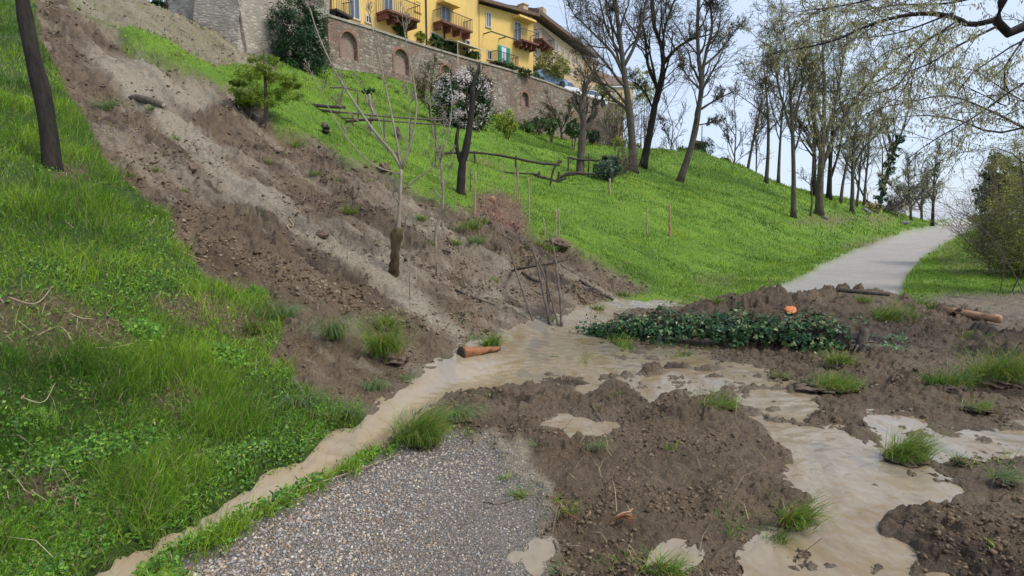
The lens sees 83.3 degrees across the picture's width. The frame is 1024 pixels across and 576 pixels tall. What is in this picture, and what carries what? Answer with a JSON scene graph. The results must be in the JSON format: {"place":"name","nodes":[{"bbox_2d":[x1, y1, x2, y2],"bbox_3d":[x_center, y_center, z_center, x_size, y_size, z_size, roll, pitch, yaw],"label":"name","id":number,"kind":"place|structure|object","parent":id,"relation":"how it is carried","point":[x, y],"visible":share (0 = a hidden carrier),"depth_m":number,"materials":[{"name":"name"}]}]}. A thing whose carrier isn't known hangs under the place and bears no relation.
{"place":"outdoors","nodes":[
{"label":"outdoors","id":0,"kind":"place"},
{"bbox_2d":[311,383,393,424],"bbox_3d":[-1.306,0.975,4.550,0.738,0.305,0.593,0,7,0],"label":"grass sod","id":1,"kind":"object","parent":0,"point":[355,412],"depth_m":4.60,"materials":[{"name":"green plant"}]},
{"bbox_2d":[179,425,558,575],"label":"gravel path","id":2,"kind":"structure","parent":0,"point":[511,526],"depth_m":3.13,"materials":[{"name":"grey gravel"}]},
{"bbox_2d":[375,389,476,451],"bbox_3d":[-0.651,0.927,4.153,0.887,0.423,0.803,6,9,41],"label":"grass sod","id":3,"kind":"object","parent":2,"relation":"on","point":[423,433],"depth_m":4.09,"materials":[{"name":"green plant"}]},
{"bbox_2d":[0,0,1023,575],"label":"grass slope","id":4,"kind":"structure","parent":0,"point":[212,74],"depth_m":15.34,"materials":[{"name":"green plant"}]},
{"bbox_2d":[9,398,66,430],"bbox_3d":[-3.034,0.820,3.691,0.328,0.222,0.242,0,7,0],"label":"herb clump","id":5,"kind":"object","parent":4,"relation":"on","point":[42,415],"visible":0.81,"depth_m":3.68,"materials":[{"name":"green plant"}]},
{"bbox_2d":[15,0,63,171],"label":"dark tree trunk","id":6,"kind":"object","parent":4,"relation":"on","point":[50,152],"visible":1,"depth_m":7.22,"materials":[{"name":"brown plant"}]},
{"bbox_2d":[120,310,164,341],"bbox_3d":[-3.177,0.317,4.942,0.355,0.301,0.301,0,7,0],"label":"herb clump","id":7,"kind":"object","parent":4,"relation":"on","point":[145,323],"visible":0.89,"depth_m":4.93,"materials":[{"name":"green plant"}]},
{"bbox_2d":[196,331,252,367],"bbox_3d":[-2.507,0.535,5.013,0.457,0.320,0.355,0,7,0],"label":"herb clump","id":8,"kind":"object","parent":4,"relation":"on","point":[228,348],"visible":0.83,"depth_m":5.00,"materials":[{"name":"green plant"}]},
{"bbox_2d":[165,0,329,65],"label":"medieval wall","id":9,"kind":"structure","parent":4,"relation":"on","point":[240,25],"depth_m":27.71,"materials":[{"name":"stone"}]},
{"bbox_2d":[228,308,283,334],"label":"grass sod","id":10,"kind":"object","parent":4,"relation":"on","point":[251,327],"depth_m":5.60,"materials":[{"name":"green plant"}]},
{"bbox_2d":[0,98,553,575],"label":"ground cover","id":11,"kind":"object","parent":4,"relation":"on","point":[96,450],"visible":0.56,"depth_m":3.61,"materials":[{"name":"green plant"}]},
{"bbox_2d":[264,0,333,78],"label":"dark evergreen","id":12,"kind":"object","parent":4,"relation":"on","point":[304,35],"visible":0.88,"depth_m":28.30,"materials":[{"name":"green plant"}]},
{"bbox_2d":[268,380,332,410],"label":"grass sod","id":13,"kind":"object","parent":4,"relation":"on","point":[305,400],"depth_m":4.57,"materials":[{"name":"green plant"}]},
{"bbox_2d":[293,399,351,429],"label":"grass sod","id":14,"kind":"object","parent":4,"relation":"on","point":[337,409],"depth_m":4.45,"materials":[{"name":"green plant"}]},
{"bbox_2d":[298,0,352,53],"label":"grey pink house","id":15,"kind":"structure","parent":4,"relation":"on","point":[339,13],"depth_m":35.83,"materials":[{"name":"paint"}]},
{"bbox_2d":[311,103,377,122],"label":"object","id":16,"kind":"structure","parent":4,"relation":"on","point":[337,112],"depth_m":19.49,"materials":[{"name":"brown wood"}]},
{"bbox_2d":[338,109,447,161],"bbox_3d":[-4.872,-5.371,20.276,5.251,2.119,0.094,0,7,0],"label":"rustic fence","id":17,"kind":"object","parent":4,"relation":"on","point":[410,122],"visible":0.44,"depth_m":20.20,"materials":[{"name":"brown wood"}]},
{"bbox_2d":[0,4,840,575],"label":"dry stalks","id":18,"kind":"object","parent":4,"relation":"on","point":[318,366],"visible":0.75,"depth_m":4.60,"materials":[{"name":"plant"}]},
{"bbox_2d":[407,46,446,118],"bbox_3d":[-4.393,-10.560,30.195,2.267,3.887,1.440,-3,7,-23],"label":"fruit tree","id":19,"kind":"object","parent":4,"relation":"on","point":[421,94],"visible":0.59,"depth_m":30.08,"materials":[{"name":"brown plant"}]},
{"bbox_2d":[330,0,539,74],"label":"yellow house","id":20,"kind":"structure","parent":4,"relation":"on","point":[492,32],"depth_m":45.40,"materials":[{"name":"paint"}]},
{"bbox_2d":[426,65,497,132],"bbox_3d":[-2.485,-9.242,28.980,3.612,3.662,3.837,0,7,0],"label":"flowering bush","id":21,"kind":"object","parent":4,"relation":"on","point":[443,94],"visible":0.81,"depth_m":28.42,"materials":[{"name":"white plant"}]},
{"bbox_2d":[454,62,484,195],"bbox_3d":[-1.123,-4.314,15.751,0.892,3.717,0.527,-3,7,-24],"label":"dead trunk","id":22,"kind":"object","parent":4,"relation":"on","point":[462,157],"visible":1,"depth_m":15.68,"materials":[{"name":"brown wood"}]},
{"bbox_2d":[323,14,623,145],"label":"retaining wall","id":23,"kind":"structure","parent":4,"relation":"on","point":[352,45],"depth_m":42.40,"materials":[{"name":"stone"}]},
{"bbox_2d":[530,68,567,86],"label":"parked car","id":24,"kind":"object","parent":23,"relation":"on","point":[564,83],"visible":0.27,"depth_m":52.47,"materials":[{"name":"white paint"}]},
{"bbox_2d":[0,0,982,571],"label":"fallen leaves","id":25,"kind":"object","parent":4,"relation":"on","point":[174,382],"visible":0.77,"depth_m":4.67,"materials":[{"name":"plant"}]},
{"bbox_2d":[441,151,561,184],"bbox_3d":[-0.401,-4.553,22.231,4.696,1.442,0.110,0,7,0],"label":"rustic fence","id":26,"kind":"object","parent":4,"relation":"on","point":[516,158],"visible":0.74,"depth_m":22.16,"materials":[{"name":"brown wood"}]},
{"bbox_2d":[494,108,519,139],"bbox_3d":[-0.250,-8.661,31.143,1.317,1.991,1.335,-4,8,-30],"label":"shrub","id":27,"kind":"object","parent":4,"relation":"on","point":[509,121],"visible":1,"depth_m":31.04,"materials":[{"name":"green plant"}]},
{"bbox_2d":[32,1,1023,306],"bbox_3d":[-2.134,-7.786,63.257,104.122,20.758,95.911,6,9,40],"label":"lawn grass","id":28,"kind":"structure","parent":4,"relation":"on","point":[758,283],"depth_m":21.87,"materials":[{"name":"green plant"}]},
{"bbox_2d":[34,0,1023,575],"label":"landslide mud","id":29,"kind":"structure","parent":4,"relation":"on","point":[550,462],"depth_m":7.17,"materials":[{"name":"brown soil"}]},
{"bbox_2d":[128,94,166,108],"bbox_3d":[-8.928,-4.521,13.966,1.348,0.408,0.294,3,7,25],"label":"buried log","id":30,"kind":"object","parent":29,"relation":"on","point":[147,100],"visible":0.88,"depth_m":13.76,"materials":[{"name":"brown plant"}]},
{"bbox_2d":[230,93,262,117],"bbox_3d":[-7.588,-5.215,16.485,0.892,0.805,0.828,5,8,37],"label":"shrub","id":31,"kind":"object","parent":29,"relation":"on","point":[244,107],"visible":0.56,"depth_m":16.39,"materials":[{"name":"green plant"}]},
{"bbox_2d":[224,50,306,123],"bbox_3d":[-6.886,-5.543,16.421,2.196,2.416,1.906,0,7,0],"label":"yellow green conifer","id":32,"kind":"object","parent":29,"relation":"on","point":[287,83],"visible":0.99,"depth_m":16.19,"materials":[{"name":"green plant"}]},
{"bbox_2d":[241,289,323,325],"bbox_3d":[-2.430,0.196,5.989,0.972,0.473,0.930,0,7,0],"label":"grass sod","id":33,"kind":"object","parent":29,"relation":"on","point":[274,308],"depth_m":5.99,"materials":[{"name":"green plant"}]},
{"bbox_2d":[280,301,386,341],"bbox_3d":[-1.902,0.292,5.864,1.386,0.591,1.245,0,7,0],"label":"grass sod","id":34,"kind":"object","parent":29,"relation":"on","point":[336,333],"depth_m":5.94,"materials":[{"name":"green plant"}]},
{"bbox_2d":[343,368,397,390],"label":"grass sod","id":35,"kind":"object","parent":29,"relation":"on","point":[369,385],"depth_m":5.22,"materials":[{"name":"green plant"}]},
{"bbox_2d":[318,307,424,363],"bbox_3d":[-1.402,0.440,5.950,1.215,0.653,1.098,0,7,0],"label":"grass sod","id":36,"kind":"object","parent":29,"relation":"on","point":[386,349],"depth_m":5.92,"materials":[{"name":"green plant"}]},
{"bbox_2d":[300,0,447,277],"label":"pollard sapling","id":37,"kind":"object","parent":29,"relation":"on","point":[396,235],"visible":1,"depth_m":8.79,"materials":[{"name":"brown plant"}]},
{"bbox_2d":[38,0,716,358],"bbox_3d":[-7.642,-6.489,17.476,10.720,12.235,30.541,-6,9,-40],"label":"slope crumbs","id":38,"kind":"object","parent":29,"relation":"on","point":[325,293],"visible":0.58,"depth_m":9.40,"materials":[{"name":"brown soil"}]},
{"bbox_2d":[367,305,418,333],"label":"grass sod","id":39,"kind":"object","parent":29,"relation":"on","point":[389,324],"depth_m":6.67,"materials":[{"name":"green plant"}]},
{"bbox_2d":[422,52,456,248],"bbox_3d":[-1.293,-2.333,10.297,0.643,3.642,0.443,0,7,0],"label":"thin sapling","id":40,"kind":"object","parent":29,"relation":"on","point":[443,208],"visible":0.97,"depth_m":10.35,"materials":[{"name":"brown plant"}]},
{"bbox_2d":[422,396,494,423],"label":"grass sod","id":41,"kind":"object","parent":29,"relation":"on","point":[466,416],"depth_m":4.61,"materials":[{"name":"green plant"}]},
{"bbox_2d":[457,346,500,357],"bbox_3d":[-0.348,0.726,6.777,0.620,0.160,0.163,-5,8,-37],"label":"split log","id":42,"kind":"object","parent":29,"relation":"on","point":[465,352],"visible":0.94,"depth_m":6.68,"materials":[{"name":"brown wood"}]},
{"bbox_2d":[473,328,511,346],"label":"grass sod","id":43,"kind":"object","parent":29,"relation":"on","point":[492,341],"depth_m":7.08,"materials":[{"name":"green plant"}]},
{"bbox_2d":[39,6,1020,573],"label":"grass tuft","id":44,"kind":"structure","parent":29,"relation":"on","point":[615,390],"depth_m":5.09,"materials":[{"name":"green plant"}]},
{"bbox_2d":[544,236,570,247],"bbox_3d":[1.080,-1.096,13.647,0.587,0.283,0.658,5,9,38],"label":"rock","id":45,"kind":"object","parent":29,"relation":"on","point":[564,243],"visible":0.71,"depth_m":13.48,"materials":[{"name":"beige stone"}]},
{"bbox_2d":[541,557,575,575],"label":"grass sod","id":46,"kind":"object","parent":29,"relation":"on","point":[562,570],"depth_m":2.67,"materials":[{"name":"plant"}]},
{"bbox_2d":[630,541,699,575],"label":"grass sod","id":47,"kind":"object","parent":29,"relation":"on","point":[658,568],"depth_m":2.65,"materials":[{"name":"green plant"}]},
{"bbox_2d":[569,295,852,353],"bbox_3d":[2.500,0.461,7.662,3.574,0.746,0.892,3,7,21],"label":"ivy covered log","id":48,"kind":"object","parent":29,"relation":"on","point":[803,333],"visible":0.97,"depth_m":7.37,"materials":[{"name":"green plant"}]},
{"bbox_2d":[693,389,752,410],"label":"grass sod","id":49,"kind":"object","parent":29,"relation":"on","point":[723,405],"depth_m":4.84,"materials":[{"name":"green plant"}]},
{"bbox_2d":[791,367,873,393],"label":"grass sod","id":50,"kind":"object","parent":29,"relation":"on","point":[822,383],"depth_m":5.47,"materials":[{"name":"green plant"}]},
{"bbox_2d":[812,344,860,369],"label":"grass sod","id":51,"kind":"object","parent":29,"relation":"on","point":[841,363],"depth_m":6.26,"materials":[{"name":"green plant"}]},
{"bbox_2d":[836,287,889,295],"bbox_3d":[5.745,0.065,9.424,0.834,0.142,0.077,1,7,5],"label":"dark plank","id":52,"kind":"object","parent":29,"relation":"on","point":[845,290],"visible":1,"depth_m":9.41,"materials":[{"name":"brown wood"}]},
{"bbox_2d":[850,327,877,352],"bbox_3d":[4.181,0.658,6.928,0.444,0.377,0.323,0,7,0],"label":"uprooted stump","id":53,"kind":"object","parent":29,"relation":"on","point":[861,342],"visible":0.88,"depth_m":6.89,"materials":[{"name":"brown wood"}]},
{"bbox_2d":[857,294,929,322],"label":"grass sod","id":54,"kind":"object","parent":29,"relation":"on","point":[888,315],"depth_m":8.82,"materials":[{"name":"green plant"}]},
{"bbox_2d":[865,418,967,467],"bbox_3d":[2.723,1.083,3.909,0.701,0.389,0.580,-4,8,-30],"label":"grass sod","id":55,"kind":"object","parent":29,"relation":"on","point":[911,454],"depth_m":3.89,"materials":[{"name":"green plant"}]},
{"bbox_2d":[911,359,997,391],"bbox_3d":[4.198,0.803,5.525,0.701,0.320,0.806,-4,8,-33],"label":"grass sod","id":56,"kind":"object","parent":29,"relation":"on","point":[946,382],"depth_m":5.50,"materials":[{"name":"green plant"}]},
{"bbox_2d":[944,307,1002,322],"bbox_3d":[7.261,0.417,9.087,0.134,0.172,0.757,-3,8,-26],"label":"peeled log","id":57,"kind":"object","parent":29,"relation":"on","point":[996,318],"visible":0.98,"depth_m":9.00,"materials":[{"name":"beige wood"}]},
{"bbox_2d":[932,336,1023,388],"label":"grass sod","id":58,"kind":"object","parent":29,"relation":"on","point":[1008,373],"depth_m":5.61,"materials":[{"name":"green plant"}]},
{"bbox_2d":[958,393,1001,412],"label":"grass sod","id":59,"kind":"object","parent":29,"relation":"on","point":[982,408],"depth_m":4.88,"materials":[{"name":"green plant"}]},
{"bbox_2d":[967,448,1023,485],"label":"grass sod","id":60,"kind":"object","parent":29,"relation":"on","point":[1003,479],"depth_m":3.52,"materials":[{"name":"green plant"}]},
{"bbox_2d":[544,117,559,142],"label":"shrub","id":61,"kind":"object","parent":4,"relation":"on","point":[548,126],"visible":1,"depth_m":42.74,"materials":[{"name":"green plant"}]},
{"bbox_2d":[537,89,579,139],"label":"fruit tree","id":62,"kind":"object","parent":4,"relation":"on","point":[567,115],"visible":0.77,"depth_m":46.49,"materials":[{"name":"brown plant"}]},
{"bbox_2d":[532,171,594,182],"bbox_3d":[2.048,-4.391,23.101,2.590,0.562,0.153,0,7,0],"label":"collapsed fence","id":63,"kind":"object","parent":4,"relation":"on","point":[559,179],"visible":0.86,"depth_m":23.05,"materials":[{"name":"brown wood"}]},
{"bbox_2d":[564,117,580,149],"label":"shrub","id":64,"kind":"object","parent":4,"relation":"on","point":[569,130],"visible":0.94,"depth_m":42.70,"materials":[{"name":"green plant"}]},
{"bbox_2d":[570,57,610,175],"bbox_3d":[3.460,-7.489,25.543,1.821,5.119,1.424,0,7,0],"label":"gnarled tree","id":65,"kind":"object","parent":4,"relation":"on","point":[581,109],"visible":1,"depth_m":25.43,"materials":[{"name":"brown plant"}]},
{"bbox_2d":[592,155,623,181],"bbox_3d":[4.254,-5.283,25.608,1.493,1.214,1.245,-6,9,-41],"label":"ivy bush","id":66,"kind":"object","parent":4,"relation":"on","point":[614,169],"visible":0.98,"depth_m":25.39,"materials":[{"name":"green plant"}]},
{"bbox_2d":[555,0,683,172],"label":"tall bare tree","id":67,"kind":"object","parent":4,"relation":"on","point":[622,62],"visible":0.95,"depth_m":35.80,"materials":[{"name":"brown plant"}]},
{"bbox_2d":[599,140,643,177],"bbox_3d":[5.433,-6.374,28.475,2.228,1.937,1.910,4,8,27],"label":"shrub","id":68,"kind":"object","parent":4,"relation":"on","point":[624,163],"visible":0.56,"depth_m":28.41,"materials":[{"name":"green plant"}]},
{"bbox_2d":[593,72,668,147],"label":"leafing tree","id":69,"kind":"object","parent":4,"relation":"on","point":[621,119],"visible":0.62,"depth_m":56.43,"materials":[{"name":"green plant"}]},
{"bbox_2d":[630,62,657,143],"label":"leafing tree","id":70,"kind":"object","parent":4,"relation":"on","point":[641,76],"visible":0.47,"depth_m":58.09,"materials":[{"name":"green plant"}]},
{"bbox_2d":[615,0,722,168],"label":"tall bare tree","id":71,"kind":"object","parent":4,"relation":"on","point":[659,86],"visible":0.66,"depth_m":37.43,"materials":[{"name":"black plant"}]},
{"bbox_2d":[627,48,712,147],"bbox_3d":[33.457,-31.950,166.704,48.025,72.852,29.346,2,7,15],"label":"fruit tree","id":72,"kind":"object","parent":4,"relation":"on","point":[666,108],"visible":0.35,"depth_m":159.10,"materials":[{"name":"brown plant"}]},
{"bbox_2d":[656,92,689,149],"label":"bare tree","id":73,"kind":"object","parent":4,"relation":"on","point":[668,129],"visible":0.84,"depth_m":62.30,"materials":[{"name":"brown plant"}]},
{"bbox_2d":[652,0,754,182],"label":"tall bare tree","id":74,"kind":"object","parent":4,"relation":"on","point":[700,78],"visible":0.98,"depth_m":35.83,"materials":[{"name":"brown plant"}]},
{"bbox_2d":[713,81,761,162],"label":"bare tree","id":75,"kind":"object","parent":4,"relation":"on","point":[727,132],"visible":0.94,"depth_m":64.08,"materials":[{"name":"brown plant"}]},
{"bbox_2d":[742,71,777,171],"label":"bare tree","id":76,"kind":"object","parent":4,"relation":"on","point":[761,134],"visible":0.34,"depth_m":68.01,"materials":[{"name":"brown plant"}]},
{"bbox_2d":[723,4,804,183],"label":"bare tree","id":77,"kind":"object","parent":4,"relation":"on","point":[766,176],"visible":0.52,"depth_m":41.62,"materials":[{"name":"grey plant"}]},
{"bbox_2d":[745,54,785,168],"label":"bare tree","id":78,"kind":"object","parent":4,"relation":"on","point":[756,126],"visible":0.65,"depth_m":45.66,"materials":[{"name":"brown plant"}]},
{"bbox_2d":[754,51,803,183],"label":"bare tree","id":79,"kind":"object","parent":4,"relation":"on","point":[779,153],"visible":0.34,"depth_m":46.51,"materials":[{"name":"brown plant"}]},
{"bbox_2d":[739,0,846,218],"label":"bare tree","id":80,"kind":"object","parent":4,"relation":"on","point":[790,122],"visible":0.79,"depth_m":32.79,"materials":[{"name":"grey plant"}]},
{"bbox_2d":[778,55,827,195],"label":"bare tree","id":81,"kind":"object","parent":4,"relation":"on","point":[804,128],"visible":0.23,"depth_m":50.78,"materials":[{"name":"brown plant"}]},
{"bbox_2d":[787,127,829,216],"bbox_3d":[18.401,-7.139,35.551,2.156,5.697,1.811,0,7,0],"label":"bare tree","id":82,"kind":"object","parent":4,"relation":"on","point":[817,177],"visible":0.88,"depth_m":35.51,"materials":[{"name":"brown plant"}]},
{"bbox_2d":[804,50,857,200],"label":"bare tree","id":83,"kind":"object","parent":4,"relation":"on","point":[830,173],"visible":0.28,"depth_m":54.35,"materials":[{"name":"brown plant"}]},
{"bbox_2d":[770,0,915,215],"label":"bare tree","id":84,"kind":"object","parent":4,"relation":"on","point":[819,205],"visible":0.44,"depth_m":36.86,"materials":[{"name":"grey plant"}]},
{"bbox_2d":[835,117,886,205],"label":"bare tree","id":85,"kind":"object","parent":4,"relation":"on","point":[860,168],"visible":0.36,"depth_m":56.50,"materials":[{"name":"brown plant"}]},
{"bbox_2d":[834,94,890,203],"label":"bare tree","id":86,"kind":"object","parent":4,"relation":"on","point":[843,181],"visible":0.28,"depth_m":54.25,"materials":[{"name":"brown plant"}]},
{"bbox_2d":[833,48,892,213],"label":"bare tree","id":87,"kind":"object","parent":4,"relation":"on","point":[852,167],"visible":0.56,"depth_m":49.34,"materials":[{"name":"brown plant"}]},
{"bbox_2d":[853,98,883,205],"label":"bare tree","id":88,"kind":"object","parent":4,"relation":"on","point":[865,185],"visible":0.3,"depth_m":58.79,"materials":[{"name":"brown plant"}]},
{"bbox_2d":[718,0,1023,221],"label":"overhanging tree","id":89,"kind":"object","parent":4,"relation":"on","point":[1000,25],"visible":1,"depth_m":6.23,"materials":[{"name":"green plant"}]},
{"bbox_2d":[832,25,956,207],"bbox_3d":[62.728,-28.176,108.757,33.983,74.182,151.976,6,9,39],"label":"bare tree","id":90,"kind":"object","parent":4,"relation":"on","point":[899,139],"visible":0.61,"depth_m":152.87,"materials":[{"name":"green plant"}]},
{"bbox_2d":[882,190,911,215],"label":"shrub","id":91,"kind":"object","parent":4,"relation":"on","point":[892,206],"visible":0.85,"depth_m":60.98,"materials":[{"name":"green plant"}]},
{"bbox_2d":[877,147,942,220],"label":"bare tree","id":92,"kind":"object","parent":4,"relation":"on","point":[926,183],"visible":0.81,"depth_m":61.03,"materials":[{"name":"brown plant"}]},
{"bbox_2d":[895,145,943,219],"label":"bare tree","id":93,"kind":"object","parent":4,"relation":"on","point":[905,178],"visible":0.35,"depth_m":72.63,"materials":[{"name":"brown plant"}]},
{"bbox_2d":[918,126,963,225],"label":"bare tree","id":94,"kind":"object","parent":4,"relation":"on","point":[937,162],"visible":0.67,"depth_m":61.06,"materials":[{"name":"brown plant"}]},
{"bbox_2d":[886,131,1023,293],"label":"thicket","id":95,"kind":"object","parent":4,"relation":"on","point":[1018,194],"visible":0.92,"depth_m":12.70,"materials":[{"name":"green plant"}]},
{"bbox_2d":[899,162,1023,278],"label":"thicket","id":96,"kind":"object","parent":4,"relation":"on","point":[1017,266],"visible":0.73,"depth_m":15.64,"materials":[{"name":"green plant"}]},
{"bbox_2d":[936,138,1023,260],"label":"leafing tree","id":97,"kind":"object","parent":4,"relation":"on","point":[995,174],"visible":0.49,"depth_m":18.84,"materials":[{"name":"green plant"}]},
{"bbox_2d":[971,152,1022,256],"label":"evergreen shrub","id":98,"kind":"object","parent":4,"relation":"on","point":[987,179],"visible":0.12,"depth_m":19.71,"materials":[{"name":"green plant"}]},
{"bbox_2d":[96,294,1023,575],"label":"muddy water","id":99,"kind":"structure","parent":0,"point":[846,470],"depth_m":4.28,"materials":[{"name":"beige liquid"}]},
{"bbox_2d":[532,247,552,325],"bbox_3d":[0.469,-0.018,8.827,0.061,1.205,0.619,-3,8,-26],"label":"driftwood pole","id":100,"kind":"object","parent":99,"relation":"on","point":[543,292],"visible":0.96,"depth_m":8.81,"materials":[{"name":"brown wood"}]},
{"bbox_2d":[551,238,562,326],"bbox_3d":[0.703,-0.085,8.849,0.078,1.357,0.606,-1,7,-11],"label":"wooden stake","id":101,"kind":"object","parent":99,"relation":"on","point":[559,292],"visible":0.98,"depth_m":8.83,"materials":[{"name":"brown wood"}]},
{"bbox_2d":[763,518,798,548],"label":"grass sod","id":102,"kind":"object","parent":99,"relation":"in","point":[781,536],"depth_m":2.98,"materials":[{"name":"green plant"}]},
{"bbox_2d":[758,486,855,538],"bbox_3d":[1.560,1.186,3.028,0.530,0.317,0.424,0,7,0],"label":"grass sod","id":103,"kind":"object","parent":99,"relation":"on","point":[800,520],"depth_m":3.05,"materials":[{"name":"green plant"}]},
{"bbox_2d":[147,0,1023,218],"label":"sky","id":104,"kind":"structure","parent":0,"point":[994,39],"materials":[{"name":"white"}]},
{"bbox_2d":[782,225,972,294],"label":"gravel road","id":105,"kind":"structure","parent":0,"point":[888,265],"depth_m":20.32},
{"bbox_2d":[924,218,1020,225],"bbox_3d":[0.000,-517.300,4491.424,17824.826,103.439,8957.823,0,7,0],"label":"distant plain","id":106,"kind":"structure","parent":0,"point":[948,220],"depth_m":5261.23,"materials":[{"name":"green plant"}]},
{"bbox_2d":[533,48,571,81],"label":"bush","id":107,"kind":"object","parent":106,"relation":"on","point":[558,69],"visible":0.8,"depth_m":52.17,"materials":[{"name":"green plant"}]},
{"bbox_2d":[512,5,597,89],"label":"ochre building","id":108,"kind":"structure","parent":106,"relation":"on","point":[550,32],"depth_m":59.10,"materials":[{"name":"paint"}]},
{"bbox_2d":[605,76,633,113],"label":"house","id":109,"kind":"structure","parent":106,"relation":"on","point":[614,82],"depth_m":91.84,"materials":[{"name":"paint"}]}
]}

